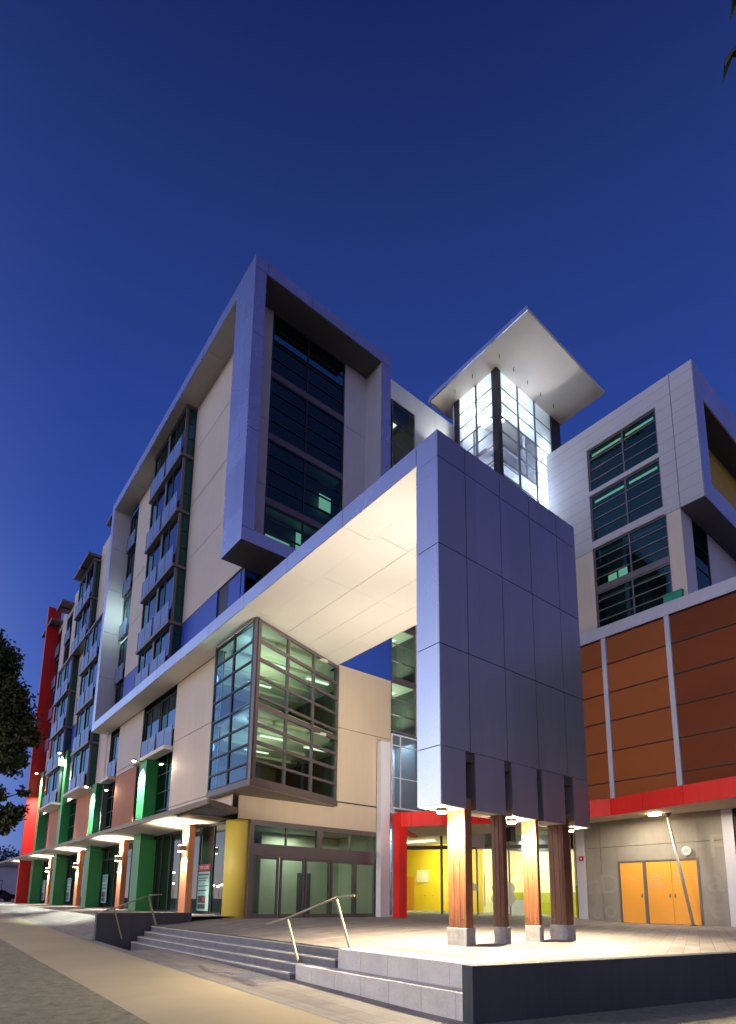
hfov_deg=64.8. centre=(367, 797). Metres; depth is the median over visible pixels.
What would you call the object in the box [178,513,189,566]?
window
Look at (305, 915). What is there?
glass door
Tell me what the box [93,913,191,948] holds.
retaining wall
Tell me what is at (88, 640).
window
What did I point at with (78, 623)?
window
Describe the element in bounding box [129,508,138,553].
window
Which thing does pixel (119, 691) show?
window
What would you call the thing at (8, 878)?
building
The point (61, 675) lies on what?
window
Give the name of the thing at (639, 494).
window
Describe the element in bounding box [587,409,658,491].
window
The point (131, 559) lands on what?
window
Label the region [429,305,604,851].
lift tower
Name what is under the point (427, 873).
entrance lobby
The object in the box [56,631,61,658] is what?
window
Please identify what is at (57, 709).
window
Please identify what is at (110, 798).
window
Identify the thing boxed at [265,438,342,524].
louvred window
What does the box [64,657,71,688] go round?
window
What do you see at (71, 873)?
shop window
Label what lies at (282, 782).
apartment building
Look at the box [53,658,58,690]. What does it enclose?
window
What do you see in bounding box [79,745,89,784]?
window
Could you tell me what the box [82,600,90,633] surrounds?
window
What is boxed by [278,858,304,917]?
glass door
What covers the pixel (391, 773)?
window
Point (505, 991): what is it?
retaining wall
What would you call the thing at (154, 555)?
window
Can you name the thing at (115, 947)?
footpath
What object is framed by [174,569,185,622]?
window
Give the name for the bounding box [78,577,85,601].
window
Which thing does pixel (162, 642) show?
window
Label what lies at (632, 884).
orange door
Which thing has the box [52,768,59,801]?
window
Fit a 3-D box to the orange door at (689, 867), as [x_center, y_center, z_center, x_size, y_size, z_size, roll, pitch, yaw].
[14.959,4.445,27.285,0.110,2.990,1.170,9,-13,-38]
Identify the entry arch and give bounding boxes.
[91,429,589,946]
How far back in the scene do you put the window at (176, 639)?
30.75 m
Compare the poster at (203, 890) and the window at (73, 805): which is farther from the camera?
the window at (73, 805)
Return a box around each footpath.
[0,901,220,939]
[90,939,128,950]
[124,949,533,1023]
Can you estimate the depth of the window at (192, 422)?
32.90 m
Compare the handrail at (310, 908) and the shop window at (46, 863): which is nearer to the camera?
the handrail at (310, 908)
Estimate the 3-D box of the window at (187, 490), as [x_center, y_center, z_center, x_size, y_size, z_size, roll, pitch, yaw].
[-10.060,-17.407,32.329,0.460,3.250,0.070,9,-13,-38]
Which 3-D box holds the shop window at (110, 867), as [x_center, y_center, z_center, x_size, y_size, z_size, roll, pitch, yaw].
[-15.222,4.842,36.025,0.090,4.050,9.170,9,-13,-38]
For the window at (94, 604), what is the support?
in the apartment building at (282, 782)
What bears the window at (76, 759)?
in the apartment building at (282, 782)
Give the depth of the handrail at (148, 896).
20.38 m
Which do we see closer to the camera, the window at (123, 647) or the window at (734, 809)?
the window at (734, 809)
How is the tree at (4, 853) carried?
on the footpath at (78, 921)
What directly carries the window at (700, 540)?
in the office building at (642, 493)
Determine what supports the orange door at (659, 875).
in the office building at (642, 493)
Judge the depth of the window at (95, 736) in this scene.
42.12 m
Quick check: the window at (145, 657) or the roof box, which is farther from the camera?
the window at (145, 657)
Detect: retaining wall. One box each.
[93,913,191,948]
[462,951,735,1023]
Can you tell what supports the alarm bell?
attached to the office building at (642, 493)
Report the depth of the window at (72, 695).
50.28 m
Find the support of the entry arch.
on the plaza
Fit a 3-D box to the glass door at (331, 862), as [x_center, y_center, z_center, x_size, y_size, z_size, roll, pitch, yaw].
[-1.179,4.194,26.627,1.320,2.530,0.140,9,-13,-38]
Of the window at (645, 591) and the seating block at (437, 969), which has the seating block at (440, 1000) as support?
the seating block at (437, 969)
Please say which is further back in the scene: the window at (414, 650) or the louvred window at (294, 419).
the window at (414, 650)
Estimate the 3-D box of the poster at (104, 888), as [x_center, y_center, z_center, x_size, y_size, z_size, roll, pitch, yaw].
[-17.588,6.059,38.661,0.014,1.850,1.200,9,-13,-38]
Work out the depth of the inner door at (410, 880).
43.42 m
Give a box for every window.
[40,856,66,903]
[46,721,51,751]
[46,773,52,794]
[49,689,55,720]
[50,736,56,758]
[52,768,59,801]
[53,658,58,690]
[53,701,60,723]
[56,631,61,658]
[56,730,63,762]
[57,667,64,689]
[59,766,63,802]
[60,693,67,724]
[63,642,69,664]
[63,728,71,763]
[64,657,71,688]
[64,852,85,905]
[65,611,73,645]
[67,692,75,726]
[67,800,76,840]
[71,656,78,689]
[71,751,80,778]
[75,612,82,637]
[75,709,84,736]
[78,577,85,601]
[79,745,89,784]
[80,669,88,694]
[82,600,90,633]
[84,629,92,655]
[84,700,93,739]
[86,563,93,595]
[88,658,97,695]
[88,744,98,786]
[90,599,96,627]
[92,617,101,653]
[92,733,99,741]
[93,561,100,597]
[99,841,132,908]
[105,781,114,829]
[111,732,119,774]
[115,683,123,703]
[117,637,127,685]
[121,592,131,640]
[125,547,135,597]
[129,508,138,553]
[138,643,152,675]
[141,590,156,635]
[144,702,161,744]
[146,538,160,577]
[150,486,164,528]
[152,821,225,914]
[153,626,169,661]
[154,439,168,478]
[154,751,172,814]
[157,570,173,618]
[160,691,176,744]
[161,515,177,562]
[166,459,182,507]
[170,411,185,452]
[171,625,181,655]
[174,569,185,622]
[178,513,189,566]
[182,458,193,511]
[186,409,196,456]
[263,503,319,548]
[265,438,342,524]
[268,376,343,473]
[271,314,344,416]
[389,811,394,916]
[390,733,426,811]
[391,399,414,462]
[391,631,415,683]
[391,681,415,735]
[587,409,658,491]
[590,459,662,541]
[593,515,669,587]
[596,562,672,627]
[691,519,711,589]
[733,808,735,837]
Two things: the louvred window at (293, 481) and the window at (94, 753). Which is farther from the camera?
the window at (94, 753)
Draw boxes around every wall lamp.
[114,856,120,860]
[177,845,185,851]
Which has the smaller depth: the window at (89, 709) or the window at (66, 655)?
the window at (89, 709)
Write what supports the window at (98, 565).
in the apartment building at (282, 782)
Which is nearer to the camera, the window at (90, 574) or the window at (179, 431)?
the window at (179, 431)
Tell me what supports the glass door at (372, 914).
in the apartment building at (282, 782)
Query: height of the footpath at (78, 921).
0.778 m
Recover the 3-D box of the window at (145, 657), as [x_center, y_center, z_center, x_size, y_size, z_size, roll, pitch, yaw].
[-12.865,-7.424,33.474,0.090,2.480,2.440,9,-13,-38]
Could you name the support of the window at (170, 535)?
in the apartment building at (282, 782)
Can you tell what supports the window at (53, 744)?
in the apartment building at (282, 782)
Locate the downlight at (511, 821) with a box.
[506,819,516,823]
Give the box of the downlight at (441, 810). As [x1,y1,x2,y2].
[436,808,446,813]
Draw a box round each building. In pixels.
[0,254,453,917]
[0,865,18,900]
[392,359,735,926]
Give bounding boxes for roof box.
[662,588,683,602]
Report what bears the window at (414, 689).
in the apartment building at (282, 782)
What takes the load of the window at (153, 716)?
in the apartment building at (282, 782)
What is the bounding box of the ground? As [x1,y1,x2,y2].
[125,930,341,950]
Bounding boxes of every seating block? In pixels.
[295,964,462,1020]
[338,947,499,988]
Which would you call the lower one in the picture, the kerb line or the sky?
the kerb line
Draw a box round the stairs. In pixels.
[130,926,337,979]
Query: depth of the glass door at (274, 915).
24.26 m
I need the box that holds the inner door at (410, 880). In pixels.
[407,876,414,910]
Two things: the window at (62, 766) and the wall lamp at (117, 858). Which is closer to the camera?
the wall lamp at (117, 858)
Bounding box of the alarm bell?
[681,846,691,854]
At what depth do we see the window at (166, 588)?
32.03 m
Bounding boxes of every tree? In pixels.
[0,628,45,835]
[0,844,19,861]
[722,0,735,83]
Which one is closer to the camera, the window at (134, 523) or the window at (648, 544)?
the window at (648, 544)
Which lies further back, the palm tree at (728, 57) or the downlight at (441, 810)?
the downlight at (441, 810)
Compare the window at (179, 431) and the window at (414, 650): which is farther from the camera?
the window at (179, 431)
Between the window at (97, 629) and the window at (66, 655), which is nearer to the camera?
the window at (97, 629)
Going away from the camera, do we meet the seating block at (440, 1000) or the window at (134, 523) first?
the seating block at (440, 1000)
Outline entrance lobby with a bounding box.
[407,830,588,917]
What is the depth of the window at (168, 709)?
31.39 m
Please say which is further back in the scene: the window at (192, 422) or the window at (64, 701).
the window at (64, 701)
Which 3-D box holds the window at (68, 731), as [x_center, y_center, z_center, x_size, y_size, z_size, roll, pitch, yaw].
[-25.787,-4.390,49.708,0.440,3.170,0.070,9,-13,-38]
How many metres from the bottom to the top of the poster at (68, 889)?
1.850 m
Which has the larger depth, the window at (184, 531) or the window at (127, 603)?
the window at (127, 603)
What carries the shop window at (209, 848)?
in the apartment building at (282, 782)
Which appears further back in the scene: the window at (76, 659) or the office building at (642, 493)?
the window at (76, 659)
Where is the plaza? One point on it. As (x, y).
(422, 932)
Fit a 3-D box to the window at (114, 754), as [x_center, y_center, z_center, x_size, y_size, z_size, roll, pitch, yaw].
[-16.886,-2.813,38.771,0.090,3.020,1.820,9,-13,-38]
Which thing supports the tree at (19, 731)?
on the road at (33, 990)
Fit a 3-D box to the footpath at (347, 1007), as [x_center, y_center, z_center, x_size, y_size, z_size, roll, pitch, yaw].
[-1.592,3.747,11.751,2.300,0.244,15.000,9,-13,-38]
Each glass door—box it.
[250,856,278,917]
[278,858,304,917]
[303,859,329,917]
[329,861,353,916]
[354,862,374,916]
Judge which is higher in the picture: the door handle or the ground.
the door handle
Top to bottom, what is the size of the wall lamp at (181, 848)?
0.310 m
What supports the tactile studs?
on the footpath at (347, 1007)
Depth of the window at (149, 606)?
34.17 m
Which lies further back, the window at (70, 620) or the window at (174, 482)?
the window at (70, 620)
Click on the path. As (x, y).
(150, 992)
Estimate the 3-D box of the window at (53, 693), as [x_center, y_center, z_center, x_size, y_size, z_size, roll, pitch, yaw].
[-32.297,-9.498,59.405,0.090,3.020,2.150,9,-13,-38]
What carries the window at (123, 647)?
in the apartment building at (282, 782)
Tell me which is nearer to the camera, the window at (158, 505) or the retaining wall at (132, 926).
the retaining wall at (132, 926)
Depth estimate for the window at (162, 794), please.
31.31 m
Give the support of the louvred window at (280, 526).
in the apartment building at (282, 782)
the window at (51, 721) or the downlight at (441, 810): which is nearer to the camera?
the downlight at (441, 810)
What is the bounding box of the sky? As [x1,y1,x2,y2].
[0,0,735,858]
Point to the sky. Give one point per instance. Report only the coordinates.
(430, 173)
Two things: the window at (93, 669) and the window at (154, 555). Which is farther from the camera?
the window at (93, 669)
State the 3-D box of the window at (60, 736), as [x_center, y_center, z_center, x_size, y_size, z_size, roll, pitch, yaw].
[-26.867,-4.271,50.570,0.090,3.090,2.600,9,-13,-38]
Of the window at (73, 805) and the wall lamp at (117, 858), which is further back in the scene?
the window at (73, 805)
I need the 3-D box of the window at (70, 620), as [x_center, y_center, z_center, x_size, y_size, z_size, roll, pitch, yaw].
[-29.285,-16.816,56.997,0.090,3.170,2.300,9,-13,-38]
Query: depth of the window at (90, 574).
49.37 m
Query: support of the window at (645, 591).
in the office building at (642, 493)
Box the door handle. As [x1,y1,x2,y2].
[296,873,310,913]
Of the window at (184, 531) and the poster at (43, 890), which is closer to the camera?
the window at (184, 531)
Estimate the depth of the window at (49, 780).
52.39 m
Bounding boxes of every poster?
[41,880,45,899]
[66,878,71,900]
[101,875,107,902]
[196,864,210,910]
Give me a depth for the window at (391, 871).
28.63 m
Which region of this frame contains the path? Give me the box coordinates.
[0,912,342,1023]
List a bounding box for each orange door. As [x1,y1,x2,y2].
[620,862,645,922]
[646,861,674,923]
[671,860,701,924]
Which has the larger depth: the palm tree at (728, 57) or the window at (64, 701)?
the window at (64, 701)
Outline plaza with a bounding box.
[153,911,735,962]
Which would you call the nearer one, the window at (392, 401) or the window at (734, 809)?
the window at (734, 809)
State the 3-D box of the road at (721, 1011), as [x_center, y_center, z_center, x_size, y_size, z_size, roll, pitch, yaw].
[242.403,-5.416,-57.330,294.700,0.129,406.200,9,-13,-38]
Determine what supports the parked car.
on the footpath at (78, 921)
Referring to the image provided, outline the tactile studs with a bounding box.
[227,972,282,982]
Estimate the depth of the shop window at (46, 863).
54.73 m
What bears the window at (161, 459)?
in the apartment building at (282, 782)
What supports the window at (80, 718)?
in the apartment building at (282, 782)
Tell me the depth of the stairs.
14.75 m
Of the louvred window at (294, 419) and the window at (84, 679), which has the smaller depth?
the louvred window at (294, 419)
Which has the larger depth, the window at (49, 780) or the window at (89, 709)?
the window at (49, 780)
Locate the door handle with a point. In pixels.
(299, 875)
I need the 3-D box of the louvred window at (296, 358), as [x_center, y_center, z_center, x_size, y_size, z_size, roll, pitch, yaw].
[-2.892,-21.325,28.748,4.240,3.190,0.090,9,-13,-38]
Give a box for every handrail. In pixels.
[98,894,161,938]
[266,895,355,962]
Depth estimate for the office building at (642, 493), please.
30.05 m
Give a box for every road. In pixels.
[0,939,149,1023]
[520,998,735,1023]
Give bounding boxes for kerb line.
[0,911,352,1023]
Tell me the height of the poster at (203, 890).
2.080 m
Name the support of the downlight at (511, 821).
attached to the entry arch
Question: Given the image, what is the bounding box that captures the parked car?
[0,890,14,901]

